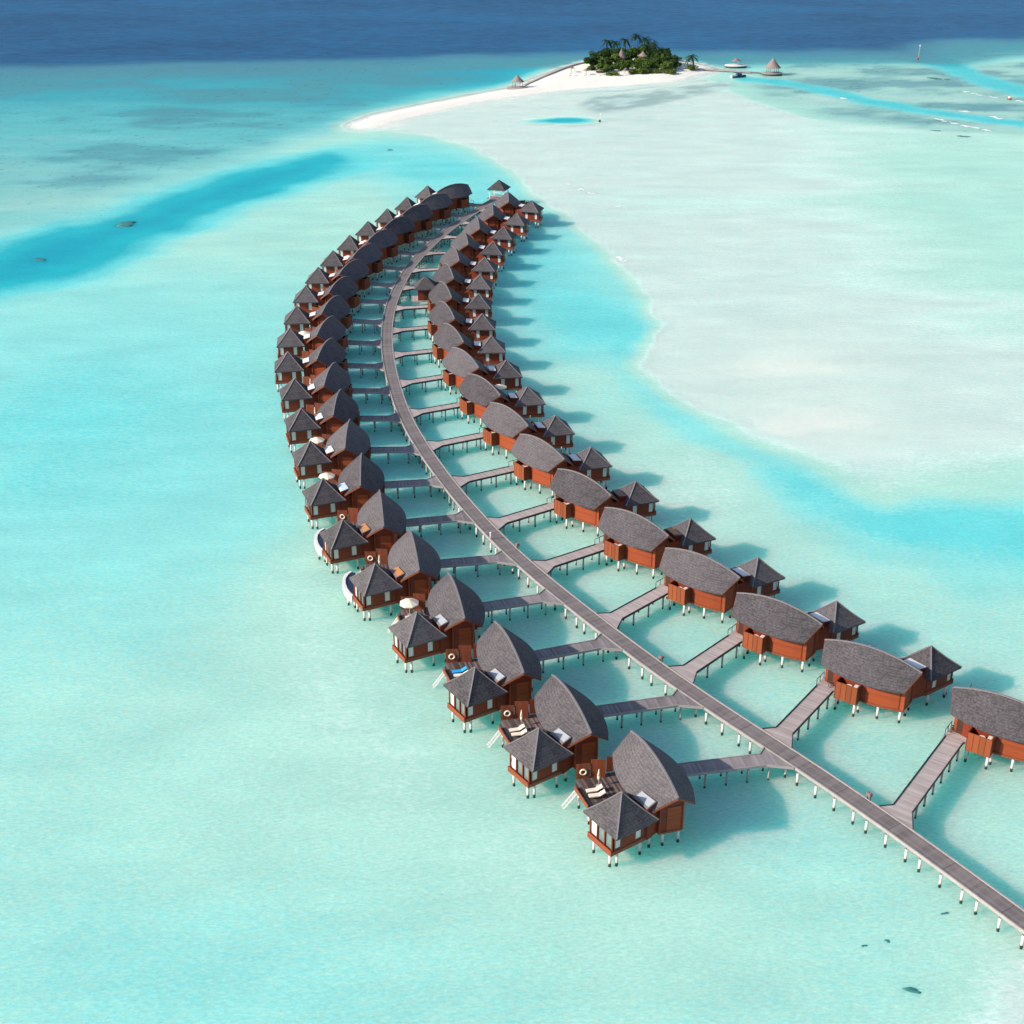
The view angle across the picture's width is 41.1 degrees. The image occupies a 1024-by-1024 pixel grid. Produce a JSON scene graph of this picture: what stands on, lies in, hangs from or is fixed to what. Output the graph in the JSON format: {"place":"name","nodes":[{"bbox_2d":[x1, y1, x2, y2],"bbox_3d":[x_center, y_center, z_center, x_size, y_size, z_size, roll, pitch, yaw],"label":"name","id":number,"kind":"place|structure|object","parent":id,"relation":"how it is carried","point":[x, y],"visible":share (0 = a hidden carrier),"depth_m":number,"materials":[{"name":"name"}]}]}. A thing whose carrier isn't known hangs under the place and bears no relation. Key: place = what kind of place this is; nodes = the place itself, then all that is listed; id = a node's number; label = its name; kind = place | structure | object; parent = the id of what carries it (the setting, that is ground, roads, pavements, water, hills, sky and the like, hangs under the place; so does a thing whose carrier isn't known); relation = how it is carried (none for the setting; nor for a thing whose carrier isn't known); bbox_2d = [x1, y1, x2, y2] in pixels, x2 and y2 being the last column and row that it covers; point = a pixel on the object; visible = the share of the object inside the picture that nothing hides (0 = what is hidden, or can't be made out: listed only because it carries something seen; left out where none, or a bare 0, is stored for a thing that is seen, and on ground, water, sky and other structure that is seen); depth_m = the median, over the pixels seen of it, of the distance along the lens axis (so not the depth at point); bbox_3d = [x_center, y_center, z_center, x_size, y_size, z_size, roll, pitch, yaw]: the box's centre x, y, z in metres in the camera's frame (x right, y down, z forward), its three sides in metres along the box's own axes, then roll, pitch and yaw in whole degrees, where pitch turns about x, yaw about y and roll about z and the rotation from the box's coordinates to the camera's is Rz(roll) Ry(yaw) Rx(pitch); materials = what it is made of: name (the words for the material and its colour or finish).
{"place":"outdoors","nodes":[
{"label":"outdoors","id":0,"kind":"place"},
{"bbox_2d":[0,0,1023,1023],"bbox_3d":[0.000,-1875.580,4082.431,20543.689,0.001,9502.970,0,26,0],"label":"sea water","id":1,"kind":"structure","parent":0,"point":[252,771],"depth_m":235.94,"materials":[{"name":"teal liquid"}]},
{"bbox_2d":[725,58,746,67],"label":"floating platform","id":2,"kind":"structure","parent":1,"relation":"on","point":[736,65],"depth_m":704.93,"materials":[{"name":"stone"}]},
{"bbox_2d":[567,91,1022,261],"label":"surf foam","id":3,"kind":"object","parent":1,"relation":"on","point":[619,257],"visible":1,"depth_m":564.40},
{"bbox_2d":[346,59,948,453],"bbox_3d":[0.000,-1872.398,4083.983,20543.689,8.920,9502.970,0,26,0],"label":"sand","id":4,"kind":"structure","parent":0,"point":[796,384],"depth_m":300.18,"materials":[{"name":"white sand"}]},
{"bbox_2d":[274,338,347,391],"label":"water villa","id":5,"kind":"object","parent":4,"relation":"on","point":[289,366],"visible":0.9,"depth_m":285.11,"materials":[{"name":"brown wood"}]},
{"bbox_2d":[276,316,347,358],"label":"water villa","id":6,"kind":"object","parent":4,"relation":"on","point":[291,341],"visible":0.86,"depth_m":299.10,"materials":[{"name":"brown wood"}]},
{"bbox_2d":[279,362,352,418],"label":"water villa","id":7,"kind":"object","parent":4,"relation":"on","point":[330,381],"visible":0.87,"depth_m":270.96,"materials":[{"name":"brown wood"}]},
{"bbox_2d":[283,295,351,336],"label":"water villa","id":8,"kind":"object","parent":4,"relation":"on","point":[297,319],"visible":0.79,"depth_m":313.40,"materials":[{"name":"brown wood"}]},
{"bbox_2d":[284,389,359,452],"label":"water villa","id":9,"kind":"object","parent":4,"relation":"on","point":[336,412],"visible":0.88,"depth_m":256.93,"materials":[{"name":"brown wood"}]},
{"bbox_2d":[293,276,360,315],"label":"water villa","id":10,"kind":"object","parent":4,"relation":"on","point":[307,298],"visible":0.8,"depth_m":328.00,"materials":[{"name":"brown wood"}]},
{"bbox_2d":[292,419,370,488],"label":"water villa","id":11,"kind":"object","parent":4,"relation":"on","point":[344,446],"visible":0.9,"depth_m":242.86,"materials":[{"name":"brown wood"}]},
{"bbox_2d":[305,259,371,296],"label":"water villa","id":12,"kind":"object","parent":4,"relation":"on","point":[355,270],"visible":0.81,"depth_m":342.27,"materials":[{"name":"brown wood"}]},
{"bbox_2d":[302,453,384,528],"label":"water villa","id":13,"kind":"object","parent":4,"relation":"on","point":[358,482],"visible":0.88,"depth_m":228.77,"materials":[{"name":"brown wood"}]},
{"bbox_2d":[320,244,384,279],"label":"water villa","id":14,"kind":"object","parent":4,"relation":"on","point":[369,255],"visible":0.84,"depth_m":356.28,"materials":[{"name":"brown wood"}]},
{"bbox_2d":[314,490,406,573],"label":"water villa","id":15,"kind":"object","parent":4,"relation":"on","point":[378,520],"visible":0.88,"depth_m":215.28,"materials":[{"name":"brown wood"}]},
{"bbox_2d":[322,540,332,561],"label":"bay window","id":16,"kind":"structure","parent":15,"relation":"in","point":[326,547],"depth_m":215.09,"materials":[{"name":"brown glass"}]},
{"bbox_2d":[346,339,380,354],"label":"side walkway","id":17,"kind":"structure","parent":4,"relation":"on","point":[375,343],"depth_m":307.64,"materials":[{"name":"grey wood"}]},
{"bbox_2d":[347,362,383,377],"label":"side walkway","id":18,"kind":"structure","parent":4,"relation":"on","point":[375,366],"depth_m":293.88,"materials":[{"name":"grey wood"}]},
{"bbox_2d":[352,319,381,333],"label":"side walkway","id":19,"kind":"structure","parent":4,"relation":"on","point":[378,322],"depth_m":321.60,"materials":[{"name":"grey wood"}]},
{"bbox_2d":[337,229,398,264],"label":"water villa","id":20,"kind":"object","parent":4,"relation":"on","point":[384,241],"visible":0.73,"depth_m":370.34,"materials":[{"name":"brown wood"}]},
{"bbox_2d":[352,386,390,403],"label":"side walkway","id":21,"kind":"structure","parent":4,"relation":"on","point":[385,391],"depth_m":280.42,"materials":[{"name":"grey wood"}]},
{"bbox_2d":[358,299,387,312],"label":"side walkway","id":22,"kind":"structure","parent":4,"relation":"on","point":[383,302],"depth_m":335.73,"materials":[{"name":"grey wood"}]},
{"bbox_2d":[360,413,400,431],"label":"side walkway","id":23,"kind":"structure","parent":4,"relation":"on","point":[393,418],"depth_m":267.07,"materials":[{"name":"grey wood"}]},
{"bbox_2d":[369,281,394,293],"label":"side walkway","id":24,"kind":"structure","parent":4,"relation":"on","point":[386,285],"depth_m":348.76,"materials":[{"name":"grey wood"}]},
{"bbox_2d":[355,216,415,249],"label":"water villa","id":25,"kind":"object","parent":4,"relation":"on","point":[401,227],"visible":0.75,"depth_m":384.09,"materials":[{"name":"brown wood"}]},
{"bbox_2d":[342,529,440,620],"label":"water villa","id":26,"kind":"object","parent":4,"relation":"on","point":[410,564],"visible":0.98,"depth_m":202.45,"materials":[{"name":"brown wood"}]},
{"bbox_2d":[353,584,364,608],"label":"bay window","id":27,"kind":"structure","parent":26,"relation":"in","point":[356,590],"depth_m":201.86,"materials":[{"name":"brown glass"}]},
{"bbox_2d":[383,265,405,275],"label":"side walkway","id":28,"kind":"structure","parent":4,"relation":"on","point":[396,269],"depth_m":361.98,"materials":[{"name":"grey wood"}]},
{"bbox_2d":[371,444,419,463],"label":"side walkway","id":29,"kind":"structure","parent":4,"relation":"on","point":[410,449],"depth_m":252.92,"materials":[{"name":"grey wood"}]},
{"bbox_2d":[375,204,434,236],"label":"water villa","id":30,"kind":"object","parent":4,"relation":"on","point":[419,215],"visible":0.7,"depth_m":397.27,"materials":[{"name":"brown wood"}]},
{"bbox_2d":[397,250,418,260],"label":"side walkway","id":31,"kind":"structure","parent":4,"relation":"on","point":[409,254],"depth_m":376.24,"materials":[{"name":"grey wood"}]},
{"bbox_2d":[393,325,427,340],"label":"side walkway","id":32,"kind":"structure","parent":4,"relation":"on","point":[397,330],"depth_m":316.63,"materials":[{"name":"grey wood"}]},
{"bbox_2d":[395,304,427,318],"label":"side walkway","id":33,"kind":"structure","parent":4,"relation":"on","point":[399,308],"depth_m":331.36,"materials":[{"name":"grey wood"}]},
{"bbox_2d":[393,349,432,365],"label":"side walkway","id":34,"kind":"structure","parent":4,"relation":"on","point":[400,355],"depth_m":301.66,"materials":[{"name":"grey wood"}]},
{"bbox_2d":[384,475,443,498],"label":"side walkway","id":35,"kind":"structure","parent":4,"relation":"on","point":[432,481],"depth_m":239.82,"materials":[{"name":"grey wood"}]},
{"bbox_2d":[399,374,442,394],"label":"side walkway","id":36,"kind":"structure","parent":4,"relation":"on","point":[404,383],"depth_m":286.07,"materials":[{"name":"grey wood"}]},
{"bbox_2d":[394,193,453,224],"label":"water villa","id":37,"kind":"object","parent":4,"relation":"on","point":[438,204],"visible":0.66,"depth_m":410.39,"materials":[{"name":"brown wood"}]},
{"bbox_2d":[412,276,436,309],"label":"service hut","id":38,"kind":"object","parent":4,"relation":"on","point":[424,286],"visible":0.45,"depth_m":335.85,"materials":[{"name":"grey"}]},
{"bbox_2d":[411,267,439,279],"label":"side walkway","id":39,"kind":"structure","parent":4,"relation":"on","point":[417,270],"depth_m":360.27,"materials":[{"name":"grey wood"}]},
{"bbox_2d":[409,402,459,424],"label":"side walkway","id":40,"kind":"structure","parent":4,"relation":"on","point":[416,413],"depth_m":271.43,"materials":[{"name":"grey wood"}]},
{"bbox_2d":[388,572,484,672],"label":"water villa","id":41,"kind":"object","parent":4,"relation":"on","point":[451,615],"visible":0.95,"depth_m":189.83,"materials":[{"name":"brown wood"}]},
{"bbox_2d":[392,634,406,659],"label":"bay window","id":42,"kind":"structure","parent":41,"relation":"in","point":[397,643],"depth_m":189.21,"materials":[{"name":"brown glass"}]},
{"bbox_2d":[400,598,418,615],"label":"open parasol","id":43,"kind":"object","parent":41,"relation":"on","point":[409,603],"visible":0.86,"depth_m":197.06,"materials":[{"name":"white fabric"}]},
{"bbox_2d":[406,510,473,536],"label":"side walkway","id":44,"kind":"structure","parent":4,"relation":"on","point":[461,516],"depth_m":226.91,"materials":[{"name":"grey wood"}]},
{"bbox_2d":[415,183,473,213],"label":"water villa","id":45,"kind":"object","parent":4,"relation":"on","point":[458,194],"visible":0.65,"depth_m":423.37,"materials":[{"name":"brown wood"}]},
{"bbox_2d":[426,433,482,457],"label":"side walkway","id":46,"kind":"structure","parent":4,"relation":"on","point":[435,445],"depth_m":257.18,"materials":[{"name":"grey wood"}]},
{"bbox_2d":[428,281,492,319],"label":"water villa","id":47,"kind":"object","parent":4,"relation":"on","point":[477,305],"visible":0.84,"depth_m":323.51,"materials":[{"name":"brown wood"}]},
{"bbox_2d":[428,301,495,342],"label":"water villa","id":48,"kind":"object","parent":4,"relation":"on","point":[482,327],"visible":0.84,"depth_m":309.47,"materials":[{"name":"brown wood"}]},
{"bbox_2d":[433,263,493,299],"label":"water villa","id":49,"kind":"object","parent":4,"relation":"on","point":[450,277],"visible":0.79,"depth_m":337.70,"materials":[{"name":"brown wood"}]},
{"bbox_2d":[439,246,497,288],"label":"water villa","id":50,"kind":"object","parent":4,"relation":"on","point":[454,258],"visible":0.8,"depth_m":352.07,"materials":[{"name":"brown wood"}]},
{"bbox_2d":[432,323,505,367],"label":"water villa","id":51,"kind":"object","parent":4,"relation":"on","point":[447,337],"visible":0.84,"depth_m":295.45,"materials":[{"name":"brown wood"}]},
{"bbox_2d":[450,231,505,271],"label":"water villa","id":52,"kind":"object","parent":4,"relation":"on","point":[465,243],"visible":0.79,"depth_m":366.35,"materials":[{"name":"brown wood"}]},
{"bbox_2d":[440,550,515,577],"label":"side walkway","id":53,"kind":"structure","parent":4,"relation":"on","point":[499,558],"depth_m":213.96,"materials":[{"name":"grey wood"}]},
{"bbox_2d":[441,347,522,396],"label":"water villa","id":54,"kind":"object","parent":4,"relation":"on","point":[459,364],"visible":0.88,"depth_m":281.46,"materials":[{"name":"brown wood"}]},
{"bbox_2d":[451,466,513,493],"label":"side walkway","id":55,"kind":"structure","parent":4,"relation":"on","point":[462,481],"depth_m":242.87,"materials":[{"name":"grey wood"}]},
{"bbox_2d":[432,621,541,732],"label":"water villa","id":56,"kind":"object","parent":4,"relation":"on","point":[504,668],"visible":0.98,"depth_m":177.54,"materials":[{"name":"brown wood"}]},
{"bbox_2d":[447,692,465,719],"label":"bay window","id":57,"kind":"structure","parent":56,"relation":"in","point":[460,706],"depth_m":176.09,"materials":[{"name":"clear glass"}]},
{"bbox_2d":[464,216,516,255],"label":"water villa","id":58,"kind":"object","parent":4,"relation":"on","point":[476,228],"visible":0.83,"depth_m":380.81,"materials":[{"name":"brown wood"}]},
{"bbox_2d":[487,180,509,199],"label":"end gazebo","id":59,"kind":"object","parent":4,"relation":"on","point":[498,185],"visible":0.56,"depth_m":432.70,"materials":[{"name":"grey"}]},
{"bbox_2d":[457,374,545,426],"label":"water villa","id":60,"kind":"object","parent":4,"relation":"on","point":[479,394],"visible":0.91,"depth_m":267.64,"materials":[{"name":"brown wood"}]},
{"bbox_2d":[479,203,529,241],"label":"water villa","id":61,"kind":"object","parent":4,"relation":"on","point":[491,214],"visible":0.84,"depth_m":395.05,"materials":[{"name":"brown wood"}]},
{"bbox_2d":[507,74,527,88],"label":"thatched gazebo","id":62,"kind":"object","parent":4,"relation":"on","point":[517,79],"visible":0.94,"depth_m":642.62,"materials":[{"name":"beige plant"}]},
{"bbox_2d":[495,191,543,227],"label":"water villa","id":63,"kind":"object","parent":4,"relation":"on","point":[508,202],"visible":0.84,"depth_m":409.20,"materials":[{"name":"brown wood"}]},
{"bbox_2d":[487,503,553,534],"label":"side walkway","id":64,"kind":"structure","parent":4,"relation":"on","point":[500,523],"depth_m":228.35,"materials":[{"name":"grey wood"}]},
{"bbox_2d":[483,589,562,622],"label":"side walkway","id":65,"kind":"structure","parent":4,"relation":"on","point":[544,596],"depth_m":202.18,"materials":[{"name":"grey wood"}]},
{"bbox_2d":[479,402,574,458],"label":"water villa","id":66,"kind":"object","parent":4,"relation":"on","point":[506,427],"visible":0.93,"depth_m":253.91,"materials":[{"name":"brown wood"}]},
{"bbox_2d":[487,674,608,798],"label":"water villa","id":67,"kind":"object","parent":4,"relation":"on","point":[565,724],"visible":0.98,"depth_m":165.71,"materials":[{"name":"brown wood"}]},
{"bbox_2d":[508,754,529,784],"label":"bay window","id":68,"kind":"structure","parent":67,"relation":"in","point":[522,770],"depth_m":163.91,"materials":[{"name":"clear glass"}]},
{"bbox_2d":[522,62,584,85],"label":"seawall","id":69,"kind":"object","parent":4,"relation":"on","point":[552,72],"visible":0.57,"depth_m":688.99,"materials":[{"name":"stone"}]},
{"bbox_2d":[509,434,611,497],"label":"water villa","id":70,"kind":"object","parent":4,"relation":"on","point":[539,461],"visible":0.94,"depth_m":240.28,"materials":[{"name":"brown wood"}]},
{"bbox_2d":[532,544,603,576],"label":"side walkway","id":71,"kind":"structure","parent":4,"relation":"on","point":[547,566],"depth_m":214.87,"materials":[{"name":"grey wood"}]},
{"bbox_2d":[534,633,621,672],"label":"side walkway","id":72,"kind":"structure","parent":4,"relation":"on","point":[600,641],"depth_m":190.45,"materials":[{"name":"grey wood"}]},
{"bbox_2d":[583,56,598,65],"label":"broadleaf tree","id":73,"kind":"object","parent":4,"relation":"on","point":[593,61],"visible":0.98,"depth_m":698.86,"materials":[{"name":"green plant"}]},
{"bbox_2d":[588,50,608,59],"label":"broadleaf tree","id":74,"kind":"object","parent":4,"relation":"on","point":[603,53],"visible":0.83,"depth_m":702.87,"materials":[{"name":"green plant"}]},
{"bbox_2d":[547,468,658,536],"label":"water villa","id":75,"kind":"object","parent":4,"relation":"on","point":[583,498],"visible":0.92,"depth_m":227.05,"materials":[{"name":"brown wood"}]},
{"bbox_2d":[597,57,614,65],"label":"broadleaf tree","id":76,"kind":"object","parent":4,"relation":"on","point":[606,60],"visible":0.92,"depth_m":695.25,"materials":[{"name":"green plant"}]},
{"bbox_2d":[612,59,633,69],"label":"broadleaf tree","id":77,"kind":"object","parent":4,"relation":"on","point":[621,64],"visible":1,"depth_m":690.97,"materials":[{"name":"green plant"}]},
{"bbox_2d":[619,47,635,59],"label":"broadleaf tree","id":78,"kind":"object","parent":4,"relation":"on","point":[627,53],"visible":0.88,"depth_m":705.23,"materials":[{"name":"green plant"}]},
{"bbox_2d":[561,730,695,866],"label":"water villa","id":79,"kind":"object","parent":4,"relation":"on","point":[648,788],"visible":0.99,"depth_m":154.94,"materials":[{"name":"grey"}]},
{"bbox_2d":[587,819,612,853],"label":"bay window","id":80,"kind":"structure","parent":79,"relation":"in","point":[604,837],"depth_m":152.93,"materials":[{"name":"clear glass"}]},
{"bbox_2d":[597,587,667,629],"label":"side walkway","id":81,"kind":"structure","parent":4,"relation":"on","point":[616,617],"depth_m":201.01,"materials":[{"name":"grey wood"}]},
{"bbox_2d":[628,47,648,58],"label":"broadleaf tree","id":82,"kind":"object","parent":4,"relation":"on","point":[636,51],"visible":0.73,"depth_m":707.33,"materials":[{"name":"green plant"}]},
{"bbox_2d":[596,689,702,727],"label":"side walkway","id":83,"kind":"structure","parent":4,"relation":"on","point":[675,699],"depth_m":177.85,"materials":[{"name":"grey wood"}]},
{"bbox_2d":[642,59,659,68],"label":"broadleaf tree","id":84,"kind":"object","parent":4,"relation":"on","point":[654,63],"visible":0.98,"depth_m":690.77,"materials":[{"name":"green plant"}]},
{"bbox_2d":[594,507,715,578],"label":"water villa","id":85,"kind":"object","parent":4,"relation":"on","point":[633,537],"visible":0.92,"depth_m":213.96,"materials":[{"name":"brown wood"}]},
{"bbox_2d":[650,53,669,63],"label":"broadleaf tree","id":86,"kind":"object","parent":4,"relation":"on","point":[662,58],"visible":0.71,"depth_m":697.87,"materials":[{"name":"green plant"}]},
{"bbox_2d":[659,61,673,69],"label":"broadleaf tree","id":87,"kind":"object","parent":4,"relation":"on","point":[664,65],"visible":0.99,"depth_m":687.40,"materials":[{"name":"green plant"}]},
{"bbox_2d":[381,199,1023,949],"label":"boardwalk","id":88,"kind":"structure","parent":4,"relation":"on","point":[985,893],"depth_m":185.19,"materials":[{"name":"grey wood"}]},
{"bbox_2d":[669,635,741,683],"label":"side walkway","id":89,"kind":"structure","parent":4,"relation":"on","point":[689,670],"depth_m":188.15,"materials":[{"name":"grey wood"}]},
{"bbox_2d":[656,547,785,622],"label":"water villa","id":90,"kind":"object","parent":4,"relation":"on","point":[704,582],"visible":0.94,"depth_m":201.81,"materials":[{"name":"brown wood"}]},
{"bbox_2d":[696,68,761,73],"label":"island jetty","id":91,"kind":"object","parent":4,"relation":"on","point":[719,70],"visible":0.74,"depth_m":693.56,"materials":[{"name":"wood"}]},
{"bbox_2d":[678,747,793,787],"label":"side walkway","id":92,"kind":"structure","parent":4,"relation":"on","point":[763,758],"depth_m":166.42,"materials":[{"name":"grey wood"}]},
{"bbox_2d":[762,58,782,75],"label":"thatched gazebo","id":93,"kind":"object","parent":4,"relation":"on","point":[772,64],"visible":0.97,"depth_m":680.76,"materials":[{"name":"beige plant"}]},
{"bbox_2d":[728,592,865,672],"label":"water villa","id":94,"kind":"object","parent":4,"relation":"on","point":[766,624],"visible":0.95,"depth_m":189.76,"materials":[{"name":"brown wood"}]},
{"bbox_2d":[762,685,832,746],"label":"side walkway","id":95,"kind":"structure","parent":4,"relation":"on","point":[799,715],"depth_m":176.01,"materials":[{"name":"grey wood"}]},
{"bbox_2d":[816,638,961,722],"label":"water villa","id":96,"kind":"object","parent":4,"relation":"on","point":[856,673],"visible":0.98,"depth_m":178.70,"materials":[{"name":"brown wood"}]},
{"bbox_2d":[879,735,963,829],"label":"side walkway","id":97,"kind":"structure","parent":4,"relation":"on","point":[903,807],"depth_m":163.55,"materials":[{"name":"grey wood"}]},
{"bbox_2d":[944,684,1023,771],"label":"water villa","id":98,"kind":"object","parent":4,"relation":"on","point":[988,724],"visible":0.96,"depth_m":168.31,"materials":[{"name":"brown wood"}]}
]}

